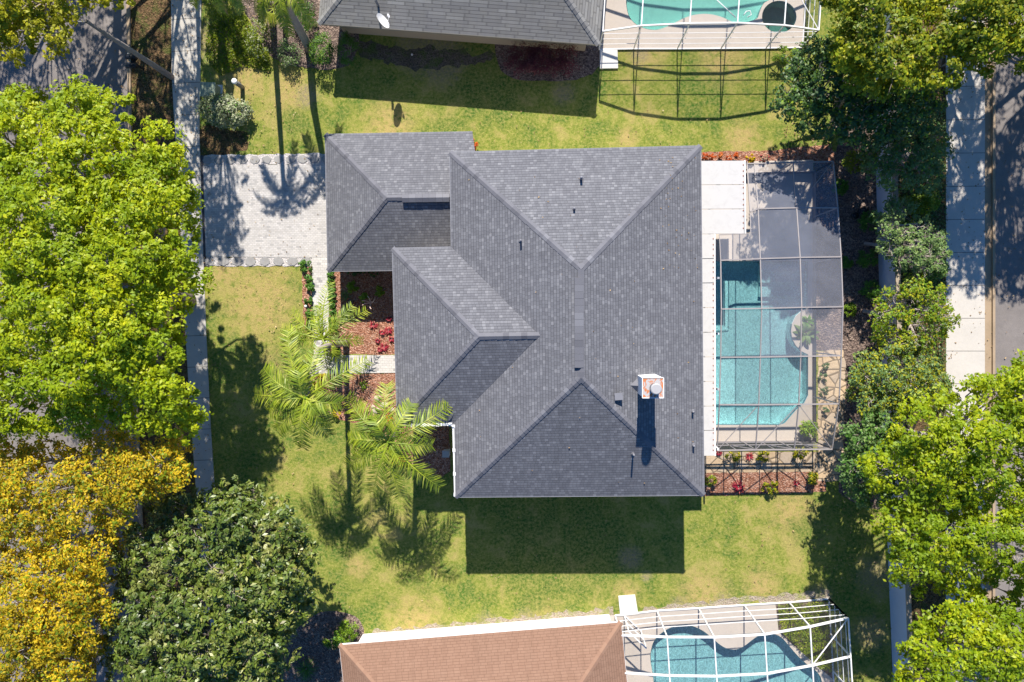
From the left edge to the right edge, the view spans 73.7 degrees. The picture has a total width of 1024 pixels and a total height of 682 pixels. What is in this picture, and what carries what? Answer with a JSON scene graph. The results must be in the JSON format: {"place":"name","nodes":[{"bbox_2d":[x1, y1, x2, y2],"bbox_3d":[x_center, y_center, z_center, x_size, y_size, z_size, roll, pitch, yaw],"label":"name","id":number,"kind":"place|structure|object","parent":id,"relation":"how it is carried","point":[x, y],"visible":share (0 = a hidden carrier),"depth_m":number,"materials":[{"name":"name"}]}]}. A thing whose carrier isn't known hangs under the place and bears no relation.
{"place":"outdoors","nodes":[
{"label":"outdoors","id":0,"kind":"place"},
{"bbox_2d":[0,0,145,681],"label":"road","id":1,"kind":"structure","parent":0,"point":[89,43],"depth_m":38.85,"materials":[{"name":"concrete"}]},
{"bbox_2d":[0,529,128,681],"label":"yellow tree","id":2,"kind":"object","parent":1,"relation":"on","point":[79,591],"visible":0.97,"depth_m":31.28,"materials":[{"name":"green plant"}]},
{"bbox_2d":[126,0,149,663],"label":"curb","id":3,"kind":"structure","parent":1,"relation":"on","point":[129,89],"depth_m":38.55,"materials":[{"name":"concrete"}]},
{"bbox_2d":[130,0,200,678],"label":"verge","id":4,"kind":"structure","parent":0,"point":[146,14],"depth_m":38.59,"materials":[{"name":"plant"}]},
{"bbox_2d":[0,0,135,68],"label":"oak tree","id":5,"kind":"object","parent":4,"relation":"on","point":[18,15],"visible":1,"depth_m":29.64,"materials":[{"name":"green plant"}]},
{"bbox_2d":[0,423,199,558],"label":"yellow tree","id":6,"kind":"object","parent":4,"relation":"on","point":[134,474],"visible":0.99,"depth_m":31.13,"materials":[{"name":"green plant"}]},
{"bbox_2d":[48,20,174,79],"bbox_3d":[-20.191,-14.769,34.899,2.028,7.341,0.340,0,92,3],"label":"street lamp","id":7,"kind":"object","parent":4,"relation":"on","point":[160,69],"visible":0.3,"depth_m":34.79,"materials":[{"name":"metal"}]},
{"bbox_2d":[125,53,143,69],"bbox_3d":[-20.860,-15.361,37.953,0.560,1.270,0.780,0,92,3],"label":"mailbox","id":8,"kind":"object","parent":4,"relation":"on","point":[132,64],"visible":0.91,"depth_m":37.38,"materials":[{"name":"black plastic"}]},
{"bbox_2d":[171,0,222,674],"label":"sidewalk","id":9,"kind":"structure","parent":0,"point":[181,30],"depth_m":38.56,"materials":[{"name":"concrete"}]},
{"bbox_2d":[201,155,205,265],"bbox_3d":[-17.465,-7.366,38.645,0.148,0.035,6.240,-1,92,3],"label":"driveway apron","id":10,"kind":"object","parent":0,"point":[203,213],"visible":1,"depth_m":38.63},
{"bbox_2d":[200,124,251,155],"bbox_3d":[-16.264,-11.159,38.490,3.085,0.001,1.849,10,92,2],"label":"flower bed","id":11,"kind":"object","parent":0,"point":[209,146],"depth_m":38.49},
{"bbox_2d":[203,164,326,257],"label":"driveway","id":12,"kind":"structure","parent":0,"point":[230,194],"depth_m":38.45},
{"bbox_2d":[358,40,496,70],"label":"bare ground","id":13,"kind":"structure","parent":0,"point":[439,57],"depth_m":37.83,"materials":[{"name":"brown soil"}]},
{"bbox_2d":[338,614,626,681],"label":"house","id":14,"kind":"structure","parent":0,"point":[581,649],"depth_m":35.71,"materials":[{"name":"tile"}]},
{"bbox_2d":[366,605,612,633],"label":"bare ground","id":15,"kind":"structure","parent":0,"point":[553,614],"depth_m":38.49,"materials":[{"name":"soil"}]},
{"bbox_2d":[1,1,1023,678],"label":"fallen leaves","id":16,"kind":"object","parent":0,"point":[549,143],"depth_m":37.98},
{"bbox_2d":[186,0,945,681],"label":"ground","id":17,"kind":"structure","parent":0,"point":[660,550],"depth_m":38.12,"materials":[{"name":"green plant"}]},
{"bbox_2d":[0,73,216,448],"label":"oak tree","id":18,"kind":"object","parent":17,"relation":"on","point":[76,326],"visible":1,"depth_m":29.01,"materials":[{"name":"green plant"}]},
{"bbox_2d":[98,474,322,681],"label":"magnolia tree","id":19,"kind":"object","parent":17,"relation":"on","point":[208,654],"visible":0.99,"depth_m":31.97,"materials":[{"name":"green plant"}]},
{"bbox_2d":[200,82,222,98],"bbox_3d":[-16.770,-13.894,38.044,1.000,0.790,0.950,0,92,3],"label":"utility box","id":20,"kind":"object","parent":17,"relation":"on","point":[208,88],"visible":0.81,"depth_m":37.66,"materials":[{"name":"green paint"}]},
{"bbox_2d":[203,0,234,26],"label":"shrub","id":21,"kind":"object","parent":17,"relation":"on","point":[217,16],"visible":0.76,"depth_m":37.59,"materials":[{"name":"green plant"}]},
{"bbox_2d":[195,91,254,130],"bbox_3d":[-15.908,-12.749,37.809,3.158,1.288,2.098,24,93,2],"label":"shrub","id":22,"kind":"object","parent":17,"relation":"on","point":[209,106],"visible":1,"depth_m":37.57,"materials":[{"name":"green plant"}]},
{"bbox_2d":[205,14,270,75],"bbox_3d":[-15.335,-16.547,38.150,3.817,0.258,3.377,0,92,3],"label":"ground cover","id":23,"kind":"object","parent":17,"relation":"on","point":[221,56],"visible":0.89,"depth_m":38.17,"materials":[{"name":"green plant"}]},
{"bbox_2d":[206,256,311,266],"bbox_3d":[-14.302,-4.499,38.577,6.160,0.001,0.633,0,92,3],"label":"pebble strip","id":24,"kind":"object","parent":17,"relation":"on","point":[257,263],"visible":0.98,"depth_m":38.58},
{"bbox_2d":[203,153,324,164],"bbox_3d":[-13.460,-10.204,38.372,7.996,0.001,0.730,0,92,3],"label":"pebble strip","id":25,"kind":"object","parent":17,"relation":"on","point":[260,162],"visible":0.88,"depth_m":38.38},
{"bbox_2d":[238,0,358,69],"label":"mulch bed","id":26,"kind":"object","parent":17,"relation":"on","point":[335,32],"visible":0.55,"depth_m":38.11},
{"bbox_2d":[190,0,273,15],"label":"palm tree","id":27,"kind":"object","parent":26,"relation":"on","point":[219,3],"visible":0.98,"depth_m":31.08,"materials":[{"name":"green plant"}]},
{"bbox_2d":[243,17,275,60],"bbox_3d":[-13.946,-16.695,37.688,1.864,1.114,2.409,0,92,3],"label":"shrub","id":28,"kind":"object","parent":26,"relation":"on","point":[256,38],"visible":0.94,"depth_m":37.54,"materials":[{"name":"green plant"}]},
{"bbox_2d":[257,0,286,26],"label":"fan palm","id":29,"kind":"object","parent":26,"relation":"on","point":[272,15],"visible":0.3,"depth_m":36.36,"materials":[{"name":"green plant"}]},
{"bbox_2d":[253,0,316,52],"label":"palm tree","id":30,"kind":"object","parent":26,"relation":"on","point":[286,8],"visible":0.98,"depth_m":31.98,"materials":[{"name":"green plant"}]},
{"bbox_2d":[276,38,306,67],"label":"shrub","id":31,"kind":"object","parent":26,"relation":"on","point":[282,50],"visible":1,"depth_m":37.51,"materials":[{"name":"green plant"}]},
{"bbox_2d":[292,1,317,33],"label":"shrub","id":32,"kind":"object","parent":26,"relation":"on","point":[306,29],"visible":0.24,"depth_m":37.24,"materials":[{"name":"green plant"}]},
{"bbox_2d":[307,30,335,67],"bbox_3d":[-10.404,-15.944,37.371,1.704,1.447,2.052,0,92,3],"label":"clipped shrub","id":33,"kind":"object","parent":26,"relation":"on","point":[322,54],"visible":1,"depth_m":37.08,"materials":[{"name":"green plant"}]},
{"bbox_2d":[335,30,358,66],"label":"clipped shrub","id":34,"kind":"object","parent":26,"relation":"on","point":[338,47],"visible":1,"depth_m":37.14,"materials":[{"name":"green plant"}]},
{"bbox_2d":[302,266,312,332],"bbox_3d":[-11.514,-2.408,38.517,0.694,0.001,3.933,0,92,3],"label":"mulch bed","id":35,"kind":"object","parent":17,"relation":"on","point":[306,294],"visible":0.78,"depth_m":38.51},
{"bbox_2d":[298,259,312,272],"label":"shrub","id":36,"kind":"object","parent":35,"relation":"on","point":[304,269],"visible":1,"depth_m":38.15,"materials":[{"name":"green plant"}]},
{"bbox_2d":[277,612,363,681],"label":"mulch bed","id":37,"kind":"object","parent":17,"relation":"on","point":[314,632],"visible":0.54,"depth_m":39.08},
{"bbox_2d":[293,655,318,680],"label":"grass plant","id":38,"kind":"object","parent":37,"relation":"on","point":[307,671],"depth_m":38.98,"materials":[{"name":"green plant"}]},
{"bbox_2d":[322,630,342,649],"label":"shrub","id":39,"kind":"object","parent":37,"relation":"on","point":[327,643],"visible":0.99,"depth_m":38.40,"materials":[{"name":"green plant"}]},
{"bbox_2d":[338,618,358,640],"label":"shrub","id":40,"kind":"object","parent":37,"relation":"on","point":[342,628],"visible":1,"depth_m":38.35,"materials":[{"name":"green plant"}]},
{"bbox_2d":[312,257,394,373],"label":"walkway","id":41,"kind":"structure","parent":17,"relation":"on","point":[383,364],"depth_m":38.43,"materials":[{"name":"concrete"}]},
{"bbox_2d":[329,271,394,354],"bbox_3d":[-6.917,-1.926,38.316,6.786,0.001,5.443,0,92,3],"label":"mulch bed","id":42,"kind":"object","parent":17,"relation":"on","point":[381,310],"visible":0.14,"depth_m":38.38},
{"bbox_2d":[254,326,372,451],"bbox_3d":[-9.722,2.184,34.780,4.716,7.581,5.517,27,93,2],"label":"palm tree","id":43,"kind":"object","parent":42,"relation":"on","point":[312,407],"visible":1,"depth_m":31.63,"materials":[{"name":"green plant"}]},
{"bbox_2d":[280,281,371,371],"bbox_3d":[-9.773,-0.724,36.772,4.195,3.452,4.367,41,93,1],"label":"palm tree","id":44,"kind":"object","parent":42,"relation":"on","point":[327,336],"visible":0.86,"depth_m":35.45,"materials":[{"name":"green plant"}]},
{"bbox_2d":[313,373,450,476],"bbox_3d":[-7.349,4.653,38.527,8.108,0.001,5.993,0,92,3],"label":"mulch bed","id":45,"kind":"object","parent":17,"relation":"on","point":[437,462],"visible":0.35,"depth_m":38.48,"materials":[{"name":"soil"}]},
{"bbox_2d":[341,381,452,499],"bbox_3d":[-5.540,4.736,35.056,5.650,6.814,5.940,0,92,3],"label":"palm tree","id":46,"kind":"object","parent":45,"relation":"on","point":[374,423],"visible":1,"depth_m":32.34,"materials":[{"name":"green plant"}]},
{"bbox_2d":[317,0,602,50],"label":"house","id":47,"kind":"structure","parent":17,"relation":"on","point":[576,23],"depth_m":34.87,"materials":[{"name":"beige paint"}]},
{"bbox_2d":[376,13,389,28],"bbox_3d":[-6.515,-16.252,34.758,0.669,1.064,0.666,17,92,2],"label":"satellite dish","id":48,"kind":"object","parent":47,"relation":"attached to","point":[382,20],"visible":1,"depth_m":34.74,"materials":[{"name":"white metal"}]},
{"bbox_2d":[323,131,705,498],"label":"house","id":49,"kind":"structure","parent":17,"relation":"on","point":[480,257],"depth_m":32.21,"materials":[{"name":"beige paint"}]},
{"bbox_2d":[495,44,599,81],"bbox_3d":[2.057,-15.480,37.502,6.024,0.001,2.423,0,92,3],"label":"mulch bed","id":50,"kind":"object","parent":17,"relation":"on","point":[588,60],"visible":0.57,"depth_m":37.49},
{"bbox_2d":[501,41,580,78],"bbox_3d":[1.581,-15.130,36.976,4.383,1.186,1.976,0,92,3],"label":"clipped hedge","id":51,"kind":"object","parent":50,"relation":"on","point":[535,63],"visible":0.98,"depth_m":36.63,"materials":[{"name":"red plant"}]},
{"bbox_2d":[600,50,617,68],"bbox_3d":[5.294,-15.397,37.312,0.996,0.100,1.005,0,92,3],"label":"concrete pad","id":52,"kind":"object","parent":17,"relation":"on","point":[608,59],"visible":1,"depth_m":37.26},
{"bbox_2d":[618,594,637,615],"bbox_3d":[6.494,14.759,38.132,1.003,0.100,1.126,-6,91,3],"label":"concrete pad","id":53,"kind":"object","parent":17,"relation":"on","point":[627,605],"visible":1,"depth_m":38.08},
{"bbox_2d":[598,0,803,48],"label":"pool deck","id":54,"kind":"structure","parent":17,"relation":"on","point":[616,15],"depth_m":37.04,"materials":[{"name":"concrete"}]},
{"bbox_2d":[626,0,767,29],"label":"swimming pool","id":55,"kind":"structure","parent":54,"relation":"in","point":[662,11],"depth_m":37.94,"materials":[{"name":"liquid"}]},
{"bbox_2d":[599,0,820,49],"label":"pool enclosure","id":56,"kind":"object","parent":54,"relation":"on","point":[815,30],"visible":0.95,"depth_m":35.03,"materials":[{"name":"white metal"}]},
{"bbox_2d":[762,1,796,31],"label":"spa tub","id":57,"kind":"object","parent":54,"relation":"in","point":[773,12],"visible":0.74,"depth_m":37.34,"materials":[{"name":"liquid"}]},
{"bbox_2d":[609,604,832,681],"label":"pool deck","id":58,"kind":"structure","parent":17,"relation":"on","point":[637,655],"depth_m":37.95,"materials":[{"name":"concrete"}]},
{"bbox_2d":[615,598,852,681],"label":"pool enclosure","id":59,"kind":"object","parent":58,"relation":"on","point":[812,664],"visible":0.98,"depth_m":35.23,"materials":[{"name":"white metal"}]},
{"bbox_2d":[624,615,646,648],"bbox_3d":[6.679,15.766,37.101,1.369,2.060,0.085,44,93,1],"label":"screen door","id":60,"kind":"structure","parent":59,"relation":"attached to","point":[625,617],"depth_m":37.12,"materials":[{"name":"white metal"}]},
{"bbox_2d":[650,625,821,681],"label":"swimming pool","id":61,"kind":"structure","parent":58,"relation":"in","point":[695,656],"depth_m":38.26,"materials":[{"name":"liquid"}]},
{"bbox_2d":[704,160,812,440],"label":"pool deck","id":62,"kind":"structure","parent":17,"relation":"on","point":[778,233],"depth_m":37.16,"materials":[{"name":"concrete"}]},
{"bbox_2d":[715,261,807,424],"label":"swimming pool","id":63,"kind":"structure","parent":62,"relation":"in","point":[779,380],"depth_m":37.60,"materials":[{"name":"liquid"}]},
{"bbox_2d":[716,161,843,450],"bbox_3d":[13.408,-1.714,35.442,6.048,3.811,14.758,0,92,3],"label":"pool enclosure","id":64,"kind":"object","parent":62,"relation":"on","point":[814,262],"visible":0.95,"depth_m":34.36,"materials":[{"name":"beige metal"}]},
{"bbox_2d":[799,420,818,437],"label":"potted shrub","id":65,"kind":"object","parent":62,"relation":"on","point":[807,428],"visible":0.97,"depth_m":36.61,"materials":[{"name":"green plant"}]},
{"bbox_2d":[704,472,826,496],"bbox_3d":[13.401,7.266,37.631,7.777,0.001,2.727,0,92,3],"label":"mulch bed","id":66,"kind":"object","parent":17,"relation":"on","point":[753,483],"visible":0.69,"depth_m":37.63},
{"bbox_2d":[704,475,716,487],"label":"shrub","id":67,"kind":"object","parent":66,"relation":"on","point":[713,478],"visible":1,"depth_m":37.31,"materials":[{"name":"green plant"}]},
{"bbox_2d":[731,481,744,494],"bbox_3d":[12.444,8.021,37.587,0.786,0.282,0.840,0,92,3],"label":"cordyline","id":68,"kind":"object","parent":66,"relation":"on","point":[738,486],"visible":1,"depth_m":37.53,"materials":[{"name":"red plant"}]},
{"bbox_2d":[760,481,778,494],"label":"shrub","id":69,"kind":"object","parent":66,"relation":"on","point":[769,488],"visible":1,"depth_m":37.24,"materials":[{"name":"green plant"}]},
{"bbox_2d":[807,471,818,484],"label":"shrub","id":70,"kind":"object","parent":66,"relation":"on","point":[812,480],"visible":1,"depth_m":37.01,"materials":[{"name":"green plant"}]},
{"bbox_2d":[701,143,835,162],"bbox_3d":[13.138,-10.172,37.138,8.779,0.001,1.100,0,92,3],"label":"mulch bed","id":71,"kind":"object","parent":17,"relation":"on","point":[777,155],"visible":0.66,"depth_m":37.06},
{"bbox_2d":[772,45,796,65],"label":"shrub","id":72,"kind":"object","parent":17,"relation":"on","point":[784,49],"visible":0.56,"depth_m":36.34,"materials":[{"name":"green plant"}]},
{"bbox_2d":[776,600,832,679],"bbox_3d":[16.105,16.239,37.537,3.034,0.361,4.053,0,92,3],"label":"ground cover","id":73,"kind":"object","parent":17,"relation":"on","point":[807,640],"visible":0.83,"depth_m":37.52,"materials":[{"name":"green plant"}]},
{"bbox_2d":[793,321,818,345],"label":"agave","id":74,"kind":"object","parent":17,"relation":"on","point":[808,333],"visible":0.92,"depth_m":37.00,"materials":[{"name":"green plant"}]},
{"bbox_2d":[814,96,883,509],"bbox_3d":[18.264,-1.892,37.139,3.759,0.001,22.702,-2,92,3],"label":"garden bed","id":75,"kind":"object","parent":17,"relation":"on","point":[854,198],"visible":0.5,"depth_m":37.09,"materials":[{"name":"soil"}]},
{"bbox_2d":[832,178,848,195],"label":"shrub","id":76,"kind":"object","parent":75,"relation":"on","point":[842,189],"visible":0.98,"depth_m":36.61,"materials":[{"name":"green plant"}]},
{"bbox_2d":[838,256,853,268],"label":"shrub","id":77,"kind":"object","parent":75,"relation":"on","point":[846,263],"visible":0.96,"depth_m":36.72,"materials":[{"name":"green plant"}]},
{"bbox_2d":[844,302,856,316],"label":"shrub","id":78,"kind":"object","parent":75,"relation":"on","point":[849,307],"visible":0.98,"depth_m":36.82,"materials":[{"name":"green plant"}]},
{"bbox_2d":[841,149,863,173],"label":"shrub","id":79,"kind":"object","parent":75,"relation":"on","point":[851,164],"visible":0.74,"depth_m":36.31,"materials":[{"name":"green plant"}]},
{"bbox_2d":[856,248,878,267],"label":"shrub","id":80,"kind":"object","parent":75,"relation":"on","point":[863,262],"visible":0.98,"depth_m":36.51,"materials":[{"name":"green plant"}]},
{"bbox_2d":[857,210,879,231],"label":"shrub","id":81,"kind":"object","parent":75,"relation":"on","point":[864,222],"visible":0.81,"depth_m":36.45,"materials":[{"name":"green plant"}]},
{"bbox_2d":[857,279,880,299],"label":"shrub","id":82,"kind":"object","parent":75,"relation":"on","point":[865,290],"visible":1,"depth_m":36.57,"materials":[{"name":"green plant"}]},
{"bbox_2d":[834,408,908,509],"bbox_3d":[17.750,5.789,34.764,4.115,5.301,5.458,0,92,3],"label":"tree","id":83,"kind":"object","parent":75,"relation":"on","point":[851,476],"visible":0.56,"depth_m":33.08,"materials":[{"name":"green plant"}]},
{"bbox_2d":[768,33,947,157],"bbox_3d":[16.480,-11.392,33.607,8.364,6.764,5.470,25,93,2],"label":"evergreen tree","id":84,"kind":"object","parent":17,"relation":"on","point":[812,96],"visible":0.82,"depth_m":31.34,"materials":[{"name":"green plant"}]},
{"bbox_2d":[818,0,937,103],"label":"oak tree","id":85,"kind":"object","parent":17,"relation":"on","point":[905,18],"visible":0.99,"depth_m":28.71,"materials":[{"name":"green plant"}]},
{"bbox_2d":[874,2,913,679],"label":"boundary wall","id":86,"kind":"structure","parent":17,"relation":"on","point":[900,611],"depth_m":36.26,"materials":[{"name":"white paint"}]},
{"bbox_2d":[890,1,944,681],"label":"planting strip","id":87,"kind":"object","parent":17,"relation":"on","point":[930,600],"visible":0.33,"depth_m":36.99,"materials":[{"name":"plant"}]},
{"bbox_2d":[843,340,954,422],"bbox_3d":[19.138,2.007,34.614,6.045,5.256,4.231,0,92,3],"label":"tree","id":88,"kind":"object","parent":87,"relation":"on","point":[877,395],"visible":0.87,"depth_m":32.95,"materials":[{"name":"green plant"}]},
{"bbox_2d":[855,116,954,196],"bbox_3d":[19.423,-9.109,34.438,5.157,4.938,4.203,0,92,3],"label":"tree","id":89,"kind":"object","parent":87,"relation":"on","point":[888,164],"visible":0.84,"depth_m":32.80,"materials":[{"name":"green plant"}]},
{"bbox_2d":[899,194,919,227],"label":"shrub","id":90,"kind":"object","parent":87,"relation":"on","point":[916,212],"visible":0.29,"depth_m":36.28,"materials":[{"name":"green plant"}]},
{"bbox_2d":[869,194,952,278],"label":"tree","id":91,"kind":"object","parent":87,"relation":"on","point":[891,206],"visible":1,"depth_m":33.58,"materials":[{"name":"green plant"}]},
{"bbox_2d":[867,271,961,360],"bbox_3d":[19.921,-1.126,34.736,4.702,4.756,4.311,-30,90,3],"label":"tree","id":92,"kind":"object","parent":87,"relation":"on","point":[879,330],"visible":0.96,"depth_m":33.37,"materials":[{"name":"green plant"}]},
{"bbox_2d":[898,105,946,381],"bbox_3d":[22.051,-5.255,36.617,2.649,0.406,15.304,-2,92,3],"label":"ground cover","id":93,"kind":"object","parent":87,"relation":"on","point":[937,221],"visible":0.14,"depth_m":36.63,"materials":[{"name":"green plant"}]},
{"bbox_2d":[908,185,942,216],"bbox_3d":[21.896,-7.454,36.155,1.442,1.343,1.606,-45,89,3],"label":"shrub","id":94,"kind":"object","parent":87,"relation":"on","point":[927,200],"visible":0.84,"depth_m":35.97,"materials":[{"name":"green plant"}]},
{"bbox_2d":[923,251,950,284],"bbox_3d":[22.361,-3.872,36.224,1.584,1.367,1.813,0,92,3],"label":"shrub","id":95,"kind":"object","parent":87,"relation":"on","point":[934,278],"visible":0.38,"depth_m":35.96,"materials":[{"name":"green plant"}]},
{"bbox_2d":[854,348,1023,529],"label":"oak tree","id":96,"kind":"object","parent":87,"relation":"on","point":[938,463],"visible":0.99,"depth_m":29.52,"materials":[{"name":"green plant"}]},
{"bbox_2d":[866,495,1023,609],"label":"oak tree","id":97,"kind":"object","parent":87,"relation":"on","point":[933,556],"visible":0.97,"depth_m":30.04,"materials":[{"name":"green plant"}]},
{"bbox_2d":[891,582,1023,681],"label":"oak tree","id":98,"kind":"object","parent":87,"relation":"on","point":[999,664],"visible":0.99,"depth_m":30.00,"materials":[{"name":"green plant"}]},
{"bbox_2d":[913,0,1023,106],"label":"oak tree","id":99,"kind":"object","parent":17,"relation":"on","point":[958,38],"visible":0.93,"depth_m":28.39,"materials":[{"name":"green plant"}]},
{"bbox_2d":[992,50,994,681],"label":"kerb","id":100,"kind":"structure","parent":17,"relation":"on","point":[993,239],"depth_m":36.58,"materials":[{"name":"concrete"}]},
{"bbox_2d":[641,589,832,610],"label":"bare ground","id":101,"kind":"structure","parent":0,"point":[807,595],"depth_m":37.84,"materials":[{"name":"soil"}]},
{"bbox_2d":[704,452,817,472],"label":"paving","id":102,"kind":"structure","parent":0,"point":[782,462],"depth_m":37.59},
{"bbox_2d":[724,451,740,462],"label":"shrub","id":103,"kind":"object","parent":102,"relation":"on","point":[735,458],"visible":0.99,"depth_m":37.21,"materials":[{"name":"green plant"}]},
{"bbox_2d":[756,451,769,462],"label":"shrub","id":104,"kind":"object","parent":102,"relation":"on","point":[760,453],"visible":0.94,"depth_m":37.14,"materials":[{"name":"green plant"}]},
{"bbox_2d":[793,446,808,459],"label":"shrub","id":105,"kind":"object","parent":102,"relation":"on","point":[796,453],"visible":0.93,"depth_m":37.09,"materials":[{"name":"green plant"}]},
{"bbox_2d":[817,349,845,481],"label":"flagstone path","id":106,"kind":"structure","parent":0,"point":[828,461],"depth_m":37.34,"materials":[{"name":"stone"}]},
{"bbox_2d":[945,5,984,681],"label":"pavement","id":107,"kind":"structure","parent":0,"point":[967,348],"depth_m":36.70,"materials":[{"name":"concrete"}]},
{"bbox_2d":[985,18,991,681],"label":"roadside strip","id":108,"kind":"object","parent":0,"point":[988,227],"depth_m":36.68,"materials":[{"name":"concrete"}]},
{"bbox_2d":[995,5,1023,681],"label":"street","id":109,"kind":"structure","parent":0,"point":[1009,308],"depth_m":36.62,"materials":[{"name":"asphalt"}]},
{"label":"patio floor","id":110,"kind":"structure","parent":0,"visible":0},
{"bbox_2d":[701,160,745,455],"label":"patio roof","id":111,"kind":"structure","parent":110,"relation":"on","point":[724,195],"depth_m":34.26,"materials":[{"name":"white metal"}]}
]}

